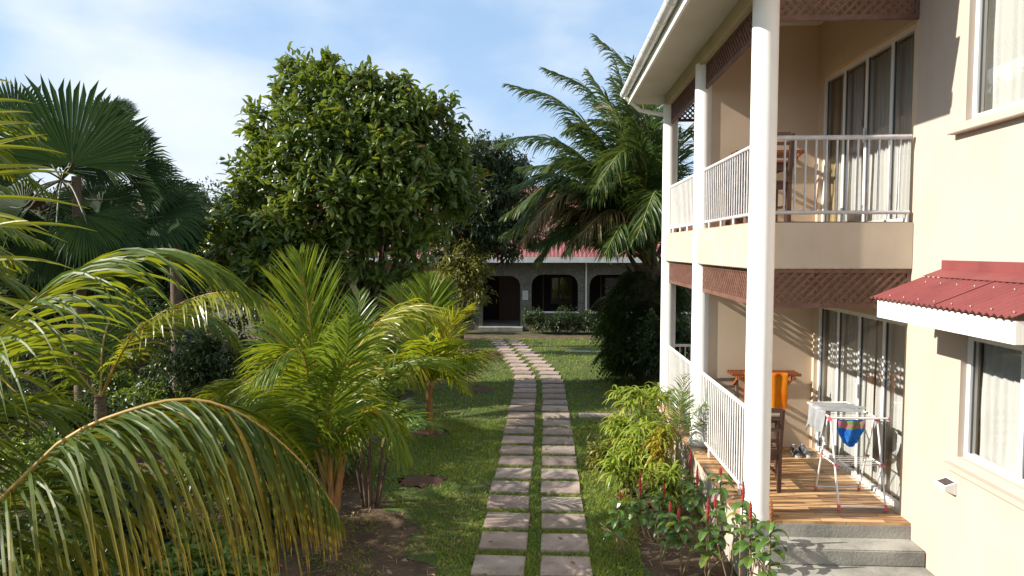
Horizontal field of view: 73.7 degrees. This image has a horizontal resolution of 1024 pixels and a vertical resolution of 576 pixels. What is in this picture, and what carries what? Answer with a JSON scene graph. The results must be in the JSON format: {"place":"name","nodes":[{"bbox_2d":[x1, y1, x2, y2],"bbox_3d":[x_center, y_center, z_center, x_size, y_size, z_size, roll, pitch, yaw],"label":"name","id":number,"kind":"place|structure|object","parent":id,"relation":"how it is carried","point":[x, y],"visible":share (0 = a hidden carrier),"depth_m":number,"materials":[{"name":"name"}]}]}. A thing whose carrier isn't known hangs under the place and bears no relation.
{"place":"outdoors","nodes":[
{"label":"outdoors","id":0,"kind":"place"},
{"bbox_2d":[42,204,238,299],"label":"hill","id":1,"kind":"structure","parent":0,"point":[210,284],"depth_m":47.31,"materials":[{"name":"green plant"}]},
{"bbox_2d":[33,176,418,285],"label":"wooded hillside","id":2,"kind":"structure","parent":1,"relation":"on","point":[206,194],"depth_m":68.94,"materials":[{"name":"plant"}]},
{"bbox_2d":[0,0,694,202],"label":"sky","id":3,"kind":"structure","parent":0,"point":[187,66],"materials":[{"name":"blue"}]},
{"bbox_2d":[0,334,735,575],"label":"bed soil","id":4,"kind":"structure","parent":0,"point":[350,500],"depth_m":7.72,"materials":[{"name":"brown soil"}]},
{"bbox_2d":[0,373,43,430],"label":"garden shrub","id":5,"kind":"object","parent":4,"relation":"on","point":[17,390],"visible":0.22,"depth_m":12.11,"materials":[{"name":"green plant"}]},
{"bbox_2d":[0,108,65,202],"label":"coconut palm","id":6,"kind":"object","parent":4,"relation":"on","point":[22,129],"visible":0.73,"depth_m":11.58,"materials":[{"name":"green plant"}]},
{"bbox_2d":[0,217,70,317],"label":"coconut palm","id":7,"kind":"object","parent":4,"relation":"on","point":[22,290],"visible":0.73,"depth_m":7.55,"materials":[{"name":"green plant"}]},
{"bbox_2d":[0,514,87,575],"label":"bed shrub","id":8,"kind":"object","parent":4,"relation":"on","point":[16,536],"visible":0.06,"depth_m":6.09,"materials":[{"name":"green plant"}]},
{"bbox_2d":[0,421,114,501],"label":"bed shrub","id":9,"kind":"object","parent":4,"relation":"on","point":[23,451],"visible":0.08,"depth_m":8.79,"materials":[{"name":"green plant"}]},
{"bbox_2d":[0,517,126,575],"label":"bed shrub","id":10,"kind":"object","parent":4,"relation":"on","point":[84,547],"visible":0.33,"depth_m":5.83,"materials":[{"name":"green plant"}]},
{"bbox_2d":[0,426,133,532],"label":"bed shrub","id":11,"kind":"object","parent":4,"relation":"on","point":[65,497],"visible":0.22,"depth_m":7.47,"materials":[{"name":"green plant"}]},
{"bbox_2d":[12,298,126,397],"bbox_3d":[-9.835,1.360,15.292,2.446,2.529,1.862,-1,3,-17],"label":"garden shrub","id":12,"kind":"object","parent":4,"relation":"on","point":[26,357],"visible":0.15,"depth_m":15.12,"materials":[{"name":"green plant"}]},
{"bbox_2d":[0,74,159,402],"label":"fan palm","id":13,"kind":"object","parent":4,"relation":"on","point":[106,141],"visible":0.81,"depth_m":13.18,"materials":[{"name":"green plant"}]},
{"bbox_2d":[33,384,161,442],"bbox_3d":[-6.768,2.211,11.089,1.973,1.110,1.791,0,3,3],"label":"bed shrub","id":14,"kind":"object","parent":4,"relation":"on","point":[89,401],"visible":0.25,"depth_m":11.26,"materials":[{"name":"green plant"}]},
{"bbox_2d":[38,98,213,394],"bbox_3d":[-8.269,-0.859,14.530,4.166,6.882,2.533,0,3,-7],"label":"fan palm","id":15,"kind":"object","parent":4,"relation":"on","point":[174,220],"visible":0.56,"depth_m":14.05,"materials":[{"name":"green plant"}]},
{"bbox_2d":[90,369,172,397],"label":"bed shrub","id":16,"kind":"object","parent":4,"relation":"on","point":[118,383],"visible":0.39,"depth_m":14.57,"materials":[{"name":"green plant"}]},
{"bbox_2d":[91,380,186,412],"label":"garden shrub","id":17,"kind":"object","parent":4,"relation":"on","point":[153,394],"visible":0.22,"depth_m":13.00,"materials":[{"name":"green plant"}]},
{"bbox_2d":[95,472,187,575],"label":"bed shrub","id":18,"kind":"object","parent":4,"relation":"on","point":[126,487],"visible":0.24,"depth_m":6.95,"materials":[{"name":"green plant"}]},
{"bbox_2d":[0,283,284,442],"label":"coconut palm","id":19,"kind":"object","parent":4,"relation":"on","point":[161,319],"visible":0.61,"depth_m":9.85,"materials":[{"name":"green plant"}]},
{"bbox_2d":[89,239,219,345],"bbox_3d":[-11.651,-0.132,23.061,5.235,4.647,3.992,0,3,3],"label":"dark tree","id":20,"kind":"object","parent":4,"relation":"on","point":[194,287],"visible":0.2,"depth_m":22.12,"materials":[{"name":"green plant"}]},
{"bbox_2d":[108,292,227,351],"bbox_3d":[-9.970,1.171,19.959,3.746,2.161,2.499,0,3,3],"label":"garden shrub","id":21,"kind":"object","parent":4,"relation":"on","point":[155,313],"visible":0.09,"depth_m":19.77,"materials":[{"name":"green plant"}]},
{"bbox_2d":[0,79,345,575],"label":"coconut palm","id":22,"kind":"object","parent":4,"relation":"on","point":[289,474],"visible":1,"depth_m":3.65,"materials":[{"name":"green plant"}]},
{"bbox_2d":[130,301,258,402],"bbox_3d":[-6.289,1.389,13.342,2.280,2.418,1.923,0,3,3],"label":"garden shrub","id":23,"kind":"object","parent":4,"relation":"on","point":[211,364],"visible":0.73,"depth_m":13.25,"materials":[{"name":"green plant"}]},
{"bbox_2d":[138,507,275,575],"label":"bed shrub","id":24,"kind":"object","parent":4,"relation":"on","point":[191,539],"visible":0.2,"depth_m":6.47,"materials":[{"name":"green plant"}]},
{"bbox_2d":[153,534,263,575],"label":"bed shrub","id":25,"kind":"object","parent":4,"relation":"on","point":[199,569],"visible":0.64,"depth_m":5.73,"materials":[{"name":"green plant"}]},
{"bbox_2d":[0,356,420,575],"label":"ground cover","id":26,"kind":"object","parent":4,"relation":"on","point":[216,510],"visible":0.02,"depth_m":9.09,"materials":[{"name":"green plant"}]},
{"bbox_2d":[183,375,290,426],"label":"coconut palm","id":27,"kind":"object","parent":4,"relation":"on","point":[219,393],"visible":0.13,"depth_m":10.65,"materials":[{"name":"green plant"}]},
{"bbox_2d":[229,482,340,540],"bbox_3d":[-2.665,2.544,7.934,1.311,0.795,0.971,0,3,3],"label":"bed shrub","id":28,"kind":"object","parent":4,"relation":"on","point":[271,508],"visible":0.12,"depth_m":7.84,"materials":[{"name":"green plant"}]},
{"bbox_2d":[296,433,378,480],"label":"bed shrub","id":29,"kind":"object","parent":4,"relation":"on","point":[350,464],"visible":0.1,"depth_m":9.56,"materials":[{"name":"green plant"}]},
{"bbox_2d":[217,243,472,565],"bbox_3d":[-1.952,1.211,7.556,2.939,3.440,2.902,0,3,3],"label":"coconut palm","id":30,"kind":"object","parent":4,"relation":"on","point":[314,408],"visible":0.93,"depth_m":7.04,"materials":[{"name":"green plant"}]},
{"bbox_2d":[195,41,497,377],"bbox_3d":[-3.876,-1.569,15.451,7.202,8.178,3.548,0,3,-3],"label":"round tree","id":31,"kind":"object","parent":4,"relation":"on","point":[365,140],"visible":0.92,"depth_m":14.95,"materials":[{"name":"green plant"}]},
{"bbox_2d":[269,482,433,575],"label":"sparse grass","id":32,"kind":"structure","parent":4,"relation":"on","point":[363,520],"depth_m":7.49,"materials":[{"name":"green plant"}]},
{"bbox_2d":[340,395,443,508],"bbox_3d":[-1.799,2.097,8.770,1.814,1.476,1.812,0,3,3],"label":"areca palm","id":33,"kind":"object","parent":4,"relation":"on","point":[366,494],"visible":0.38,"depth_m":8.72,"materials":[{"name":"green plant"}]},
{"bbox_2d":[396,266,464,384],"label":"coconut palm","id":34,"kind":"object","parent":4,"relation":"on","point":[447,290],"visible":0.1,"depth_m":16.41,"materials":[{"name":"green plant"}]},
{"bbox_2d":[370,270,508,433],"bbox_3d":[-1.394,1.170,12.144,2.636,3.004,2.872,0,3,3],"label":"coconut palm","id":35,"kind":"object","parent":4,"relation":"on","point":[435,345],"visible":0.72,"depth_m":12.20,"materials":[{"name":"green plant"}]},
{"bbox_2d":[278,483,722,575],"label":"leaf litter","id":36,"kind":"object","parent":4,"relation":"on","point":[457,535],"visible":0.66,"depth_m":7.64,"materials":[{"name":"plant"}]},
{"bbox_2d":[489,33,694,381],"bbox_3d":[2.820,-2.050,16.856,6.288,9.000,5.391,-1,3,-11],"label":"oil palm","id":37,"kind":"object","parent":4,"relation":"on","point":[615,196],"visible":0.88,"depth_m":16.27,"materials":[{"name":"green plant"}]},
{"bbox_2d":[588,271,691,386],"bbox_3d":[3.314,1.105,17.198,2.770,3.092,2.502,0,3,3],"label":"climbing fern","id":38,"kind":"object","parent":37,"relation":"attached to","point":[623,281],"visible":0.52,"depth_m":16.62,"materials":[{"name":"green plant"}]},
{"bbox_2d":[583,433,625,472],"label":"variegated shrub","id":39,"kind":"object","parent":4,"relation":"on","point":[597,451],"visible":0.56,"depth_m":10.26,"materials":[{"name":"green plant"}]},
{"bbox_2d":[597,284,646,384],"bbox_3d":[2.919,1.220,16.870,1.438,2.616,1.163,2,4,35],"label":"broadleaf creeper","id":40,"kind":"object","parent":4,"relation":"on","point":[629,336],"visible":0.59,"depth_m":16.65,"materials":[{"name":"green plant"}]},
{"bbox_2d":[627,471,652,537],"bbox_3d":[1.478,2.487,7.816,0.297,0.821,0.283,-2,4,-36],"label":"red ginger","id":41,"kind":"object","parent":4,"relation":"on","point":[641,518],"visible":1,"depth_m":7.77,"materials":[{"name":"beige plant"}]},
{"bbox_2d":[627,480,660,507],"bbox_3d":[1.809,2.779,9.283,0.564,0.001,1.144,0,3,3],"label":"soil patch","id":42,"kind":"object","parent":4,"relation":"on","point":[644,497],"visible":0.21,"depth_m":9.13,"materials":[{"name":"brown soil"}]},
{"bbox_2d":[596,438,654,497],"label":"lance leaf shrub","id":43,"kind":"object","parent":42,"relation":"on","point":[620,462],"visible":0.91,"depth_m":9.15,"materials":[{"name":"green plant"}]},
{"bbox_2d":[622,410,681,491],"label":"lance leaf shrub","id":44,"kind":"object","parent":42,"relation":"on","point":[642,433],"visible":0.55,"depth_m":9.22,"materials":[{"name":"green plant"}]},
{"bbox_2d":[628,382,680,448],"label":"lance leaf shrub","id":45,"kind":"object","parent":4,"relation":"on","point":[656,398],"visible":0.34,"depth_m":10.46,"materials":[{"name":"green plant"}]},
{"bbox_2d":[642,420,678,474],"bbox_3d":[1.978,2.143,9.081,0.484,0.804,0.487,-1,4,-23],"label":"yellow croton","id":46,"kind":"object","parent":4,"relation":"on","point":[656,449],"visible":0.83,"depth_m":9.02,"materials":[{"name":"beige plant"}]},
{"bbox_2d":[629,460,694,512],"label":"lance leaf shrub","id":47,"kind":"object","parent":4,"relation":"on","point":[669,476],"visible":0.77,"depth_m":8.51,"materials":[{"name":"green plant"}]},
{"bbox_2d":[647,483,677,543],"bbox_3d":[1.700,2.540,7.691,0.346,0.724,0.330,1,3,14],"label":"red ginger","id":48,"kind":"object","parent":4,"relation":"on","point":[663,504],"visible":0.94,"depth_m":7.67,"materials":[{"name":"beige plant"}]},
{"bbox_2d":[654,501,682,569],"bbox_3d":[1.619,2.562,7.050,0.325,0.757,0.291,0,3,3],"label":"red ginger","id":49,"kind":"object","parent":4,"relation":"on","point":[663,542],"visible":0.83,"depth_m":7.01,"materials":[{"name":"beige plant"}]},
{"bbox_2d":[631,372,716,491],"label":"palm","id":50,"kind":"object","parent":4,"relation":"on","point":[679,414],"visible":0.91,"depth_m":9.08,"materials":[{"name":"green plant"}]},
{"bbox_2d":[664,508,695,575],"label":"red ginger","id":51,"kind":"object","parent":4,"relation":"on","point":[683,535],"visible":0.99,"depth_m":6.87,"materials":[{"name":"beige plant"}]},
{"bbox_2d":[676,450,703,525],"bbox_3d":[2.119,2.400,8.162,0.312,0.953,0.344,0,3,3],"label":"red ginger","id":52,"kind":"object","parent":4,"relation":"on","point":[689,481],"visible":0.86,"depth_m":8.12,"materials":[{"name":"beige plant"}]},
{"bbox_2d":[681,465,713,540],"bbox_3d":[2.049,2.423,7.578,0.356,0.972,0.310,-1,3,-20],"label":"red ginger","id":53,"kind":"object","parent":4,"relation":"on","point":[696,501],"visible":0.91,"depth_m":7.54,"materials":[{"name":"beige plant"}]},
{"bbox_2d":[690,496,727,575],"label":"red ginger","id":54,"kind":"object","parent":4,"relation":"on","point":[709,543],"visible":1,"depth_m":6.67,"materials":[{"name":"beige plant"}]},
{"bbox_2d":[686,495,736,575],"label":"red ginger","id":55,"kind":"object","parent":4,"relation":"on","point":[722,513],"visible":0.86,"depth_m":6.96,"materials":[{"name":"beige plant"}]},
{"bbox_2d":[704,467,734,551],"bbox_3d":[2.271,2.429,7.463,0.318,0.973,0.283,2,4,28],"label":"red ginger","id":56,"kind":"object","parent":4,"relation":"on","point":[723,492],"visible":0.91,"depth_m":7.40,"materials":[{"name":"beige plant"}]},
{"bbox_2d":[717,481,757,575],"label":"red ginger","id":57,"kind":"object","parent":4,"relation":"on","point":[743,504],"visible":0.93,"depth_m":6.53,"materials":[{"name":"beige plant"}]},
{"bbox_2d":[733,500,764,575],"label":"red ginger","id":58,"kind":"object","parent":4,"relation":"on","point":[747,561],"visible":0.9,"depth_m":6.33,"materials":[{"name":"beige plant"}]},
{"bbox_2d":[752,501,788,575],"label":"red ginger","id":59,"kind":"object","parent":4,"relation":"on","point":[770,525],"visible":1,"depth_m":5.98,"materials":[{"name":"beige plant"}]},
{"bbox_2d":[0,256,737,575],"bbox_3d":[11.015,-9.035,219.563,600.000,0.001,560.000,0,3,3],"label":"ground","id":60,"kind":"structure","parent":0,"point":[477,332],"depth_m":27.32,"materials":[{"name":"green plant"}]},
{"bbox_2d":[0,205,123,334],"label":"dark tree","id":61,"kind":"object","parent":60,"relation":"on","point":[37,310],"visible":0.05,"depth_m":20.58,"materials":[{"name":"green plant"}]},
{"bbox_2d":[231,186,691,330],"bbox_3d":[-1.562,-1.712,32.720,20.000,6.342,10.610,0,3,3],"label":"bungalow","id":62,"kind":"object","parent":60,"relation":"on","point":[554,283],"visible":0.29,"depth_m":28.36,"materials":[{"name":"stone"}]},
{"bbox_2d":[499,276,519,319],"bbox_3d":[-0.108,0.415,30.362,0.950,2.040,0.095,0,3,3],"label":"door","id":63,"kind":"structure","parent":62,"relation":"in","point":[509,286],"depth_m":30.32,"materials":[{"name":"brown wood"}]},
{"bbox_2d":[551,277,571,303],"bbox_3d":[2.190,0.100,30.259,0.950,1.200,0.041,0,3,3],"label":"porch window","id":64,"kind":"structure","parent":62,"relation":"in","point":[565,282],"depth_m":30.24,"materials":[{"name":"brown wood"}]},
{"bbox_2d":[520,305,547,333],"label":"porch shrub","id":65,"kind":"object","parent":60,"relation":"on","point":[529,316],"visible":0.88,"depth_m":26.86,"materials":[{"name":"green plant"}]},
{"bbox_2d":[532,309,572,333],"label":"porch shrub","id":66,"kind":"object","parent":60,"relation":"on","point":[557,326],"visible":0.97,"depth_m":26.57,"materials":[{"name":"green plant"}]},
{"bbox_2d":[557,304,593,334],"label":"porch shrub","id":67,"kind":"object","parent":60,"relation":"on","point":[576,323],"visible":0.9,"depth_m":26.71,"materials":[{"name":"green plant"}]},
{"bbox_2d":[620,0,1023,575],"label":"apartment building","id":68,"kind":"structure","parent":60,"relation":"on","point":[937,271],"depth_m":6.72,"materials":[{"name":"paint"}]},
{"bbox_2d":[717,403,779,476],"bbox_3d":[2.885,1.845,8.340,0.620,0.740,0.614,0,3,3],"label":"wooden table","id":69,"kind":"object","parent":68,"relation":"on","point":[776,422],"visible":0.12,"depth_m":8.08,"materials":[{"name":"brown wood"}]},
{"bbox_2d":[728,408,784,492],"bbox_3d":[2.749,1.772,7.709,0.460,0.955,0.530,0,3,3],"label":"wooden chair","id":70,"kind":"object","parent":68,"relation":"on","point":[775,453],"visible":0.46,"depth_m":7.51,"materials":[{"name":"brown wood"}]},
{"bbox_2d":[743,372,787,408],"bbox_3d":[3.329,1.360,8.966,0.560,0.496,0.089,0,3,3],"label":"beach towel","id":71,"kind":"object","parent":70,"relation":"hanging from","point":[779,389],"visible":0.34,"depth_m":8.94,"materials":[{"name":"orange fabric"}]},
{"bbox_2d":[725,160,793,225],"bbox_3d":[2.912,-1.103,8.112,0.620,0.740,0.614,0,3,3],"label":"wooden table","id":72,"kind":"object","parent":68,"relation":"on","point":[780,163],"visible":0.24,"depth_m":7.85,"materials":[{"name":"brown wood"}]},
{"bbox_2d":[735,132,794,223],"bbox_3d":[2.743,-1.173,7.433,0.460,0.955,0.530,0,3,3],"label":"wooden chair","id":73,"kind":"object","parent":68,"relation":"on","point":[788,181],"visible":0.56,"depth_m":7.23,"materials":[{"name":"brown wood"}]},
{"bbox_2d":[830,79,840,221],"bbox_3d":[4.204,-1.740,8.847,0.061,1.880,0.140,0,3,3],"label":"curtain","id":74,"kind":"object","parent":68,"relation":"hanging from","point":[837,111],"visible":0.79,"depth_m":8.84,"materials":[{"name":"white fabric"}]},
{"bbox_2d":[807,401,889,510],"bbox_3d":[3.632,1.787,7.384,0.624,0.960,0.804,0,3,3],"label":"drying rack","id":75,"kind":"object","parent":68,"relation":"on","point":[874,419],"visible":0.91,"depth_m":7.17,"materials":[{"name":"white metal"}]},
{"bbox_2d":[805,402,866,437],"bbox_3d":[3.577,1.456,7.488,0.586,0.338,0.449,0,3,3],"label":"towel","id":76,"kind":"object","parent":75,"relation":"on","point":[816,418],"visible":1,"depth_m":7.45,"materials":[{"name":"white fabric"}]},
{"bbox_2d":[837,419,864,446],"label":"swim trunks","id":77,"kind":"object","parent":75,"relation":"hanging from","point":[850,432],"visible":1,"depth_m":7.15,"materials":[{"name":"blue fabric"}]},
{"bbox_2d":[825,310,875,479],"bbox_3d":[4.181,1.241,8.469,0.072,1.870,1.343,0,3,3],"label":"curtain","id":78,"kind":"object","parent":68,"relation":"hanging from","point":[849,354],"visible":0.63,"depth_m":8.37,"materials":[{"name":"white fabric"}]},
{"bbox_2d":[837,65,863,221],"bbox_3d":[4.186,-1.715,8.408,0.070,1.880,0.650,0,3,3],"label":"curtain","id":79,"kind":"object","parent":68,"relation":"hanging from","point":[856,104],"visible":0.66,"depth_m":8.32,"materials":[{"name":"white fabric"}]},
{"bbox_2d":[816,308,904,509],"bbox_3d":[4.058,1.252,8.005,0.082,1.960,2.290,0,3,3],"label":"sliding door","id":80,"kind":"structure","parent":68,"relation":"in","point":[855,472],"depth_m":7.98,"materials":[{"name":"grey metal"}]},
{"bbox_2d":[821,24,914,221],"bbox_3d":[4.058,-1.693,7.839,0.082,1.960,2.290,0,3,3],"label":"sliding door","id":81,"kind":"structure","parent":68,"relation":"in","point":[893,42],"depth_m":7.82,"materials":[{"name":"grey"}]},
{"bbox_2d":[861,49,891,220],"bbox_3d":[4.153,-1.680,7.780,0.070,1.880,0.672,0,3,3],"label":"curtain","id":82,"kind":"object","parent":68,"relation":"hanging from","point":[880,94],"visible":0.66,"depth_m":7.68,"materials":[{"name":"white fabric"}]},
{"bbox_2d":[872,321,904,499],"bbox_3d":[4.123,1.305,7.333,0.070,1.870,0.928,0,3,3],"label":"curtain","id":83,"kind":"object","parent":68,"relation":"hanging from","point":[894,406],"visible":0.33,"depth_m":7.38,"materials":[{"name":"white fabric"}]},
{"bbox_2d":[893,36,914,218],"bbox_3d":[4.119,-1.640,7.077,0.070,1.880,0.752,0,3,3],"label":"curtain","id":84,"kind":"object","parent":68,"relation":"hanging from","point":[905,69],"visible":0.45,"depth_m":7.16,"materials":[{"name":"white fabric"}]},
{"bbox_2d":[964,336,1023,485],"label":"window","id":85,"kind":"structure","parent":68,"relation":"in","point":[973,342],"depth_m":5.83,"materials":[{"name":"white"}]},
{"bbox_2d":[972,0,1023,118],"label":"window","id":86,"kind":"structure","parent":68,"relation":"in","point":[981,5],"depth_m":5.76,"materials":[{"name":"white"}]},
{"bbox_2d":[979,343,1021,472],"bbox_3d":[4.008,0.981,5.034,0.072,1.055,1.730,0,3,3],"label":"curtain","id":87,"kind":"object","parent":68,"relation":"hanging from","point":[1000,406],"visible":0.82,"depth_m":5.66,"materials":[{"name":"white fabric"}]},
{"bbox_2d":[984,0,1023,111],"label":"curtain","id":88,"kind":"object","parent":68,"relation":"hanging from","point":[1004,82],"visible":0.89,"depth_m":5.61,"materials":[{"name":"white fabric"}]},
{"bbox_2d":[356,338,688,575],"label":"lawn","id":89,"kind":"structure","parent":0,"point":[421,554],"depth_m":10.60,"materials":[{"name":"green plant"}]},
{"bbox_2d":[397,474,446,487],"bbox_3d":[-1.288,2.752,9.758,0.717,0.001,0.559,1,3,23],"label":"soil patch","id":90,"kind":"object","parent":89,"relation":"on","point":[421,481],"visible":1,"depth_m":9.76,"materials":[{"name":"brown soil"}]},
{"bbox_2d":[432,236,497,353],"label":"tree","id":91,"kind":"object","parent":89,"relation":"on","point":[469,264],"visible":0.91,"depth_m":21.35,"materials":[{"name":"green plant"}]},
{"bbox_2d":[419,129,548,347],"bbox_3d":[-0.828,-1.558,22.581,4.826,7.347,2.910,-2,4,-26],"label":"shade tree","id":92,"kind":"object","parent":89,"relation":"on","point":[503,166],"visible":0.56,"depth_m":22.20,"materials":[{"name":"green plant"}]},
{"bbox_2d":[273,344,701,575],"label":"fallen leaves","id":93,"kind":"object","parent":89,"relation":"on","point":[405,559],"visible":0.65,"depth_m":9.09,"materials":[{"name":"plant"}]},
{"bbox_2d":[470,555,525,575],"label":"path slab","id":94,"kind":"structure","parent":89,"relation":"on","point":[501,565],"depth_m":7.07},
{"bbox_2d":[478,531,527,551],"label":"path slab","id":95,"kind":"structure","parent":89,"relation":"on","point":[505,541],"depth_m":7.66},
{"bbox_2d":[483,512,529,529],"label":"path slab","id":96,"kind":"structure","parent":89,"relation":"on","point":[508,521],"depth_m":8.22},
{"bbox_2d":[486,495,529,510],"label":"path slab","id":97,"kind":"structure","parent":89,"relation":"on","point":[506,502],"depth_m":8.84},
{"bbox_2d":[489,480,529,493],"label":"path slab","id":98,"kind":"structure","parent":89,"relation":"on","point":[506,487],"depth_m":9.41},
{"bbox_2d":[494,468,531,479],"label":"path slab","id":99,"kind":"structure","parent":89,"relation":"on","point":[519,473],"depth_m":9.99,"materials":[{"name":"grey stone"}]},
{"bbox_2d":[542,456,576,466],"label":"path slab","id":100,"kind":"structure","parent":89,"relation":"on","point":[561,461],"depth_m":10.55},
{"bbox_2d":[541,468,578,480],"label":"path slab","id":101,"kind":"structure","parent":89,"relation":"on","point":[558,474],"depth_m":9.94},
{"bbox_2d":[541,481,579,494],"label":"path slab","id":102,"kind":"structure","parent":89,"relation":"on","point":[562,487],"depth_m":9.39,"materials":[{"name":"grey stone"}]},
{"bbox_2d":[541,497,583,511],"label":"path slab","id":103,"kind":"structure","parent":89,"relation":"on","point":[554,504],"depth_m":8.77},
{"bbox_2d":[541,513,586,530],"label":"path slab","id":104,"kind":"structure","parent":89,"relation":"on","point":[557,521],"depth_m":8.24,"materials":[{"name":"grey stone"}]},
{"bbox_2d":[540,533,589,553],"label":"path slab","id":105,"kind":"structure","parent":89,"relation":"on","point":[553,542],"depth_m":7.61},
{"bbox_2d":[540,556,592,575],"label":"path slab","id":106,"kind":"structure","parent":89,"relation":"on","point":[559,565],"depth_m":7.07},
{"bbox_2d":[600,491,633,554],"bbox_3d":[1.129,2.550,7.354,0.362,0.742,0.315,0,3,3],"label":"red ginger","id":107,"kind":"object","parent":89,"relation":"on","point":[621,517],"visible":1,"depth_m":7.31,"materials":[{"name":"beige plant"}]},
{"bbox_2d":[599,385,662,471],"bbox_3d":[1.722,2.106,9.955,0.923,1.322,1.034,0,3,3],"label":"lance leaf shrub","id":108,"kind":"object","parent":89,"relation":"on","point":[618,425],"visible":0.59,"depth_m":9.94,"materials":[{"name":"green plant"}]},
{"bbox_2d":[632,307,690,375],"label":"dark shrub","id":109,"kind":"object","parent":89,"relation":"on","point":[654,334],"visible":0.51,"depth_m":15.63,"materials":[{"name":"green plant"}]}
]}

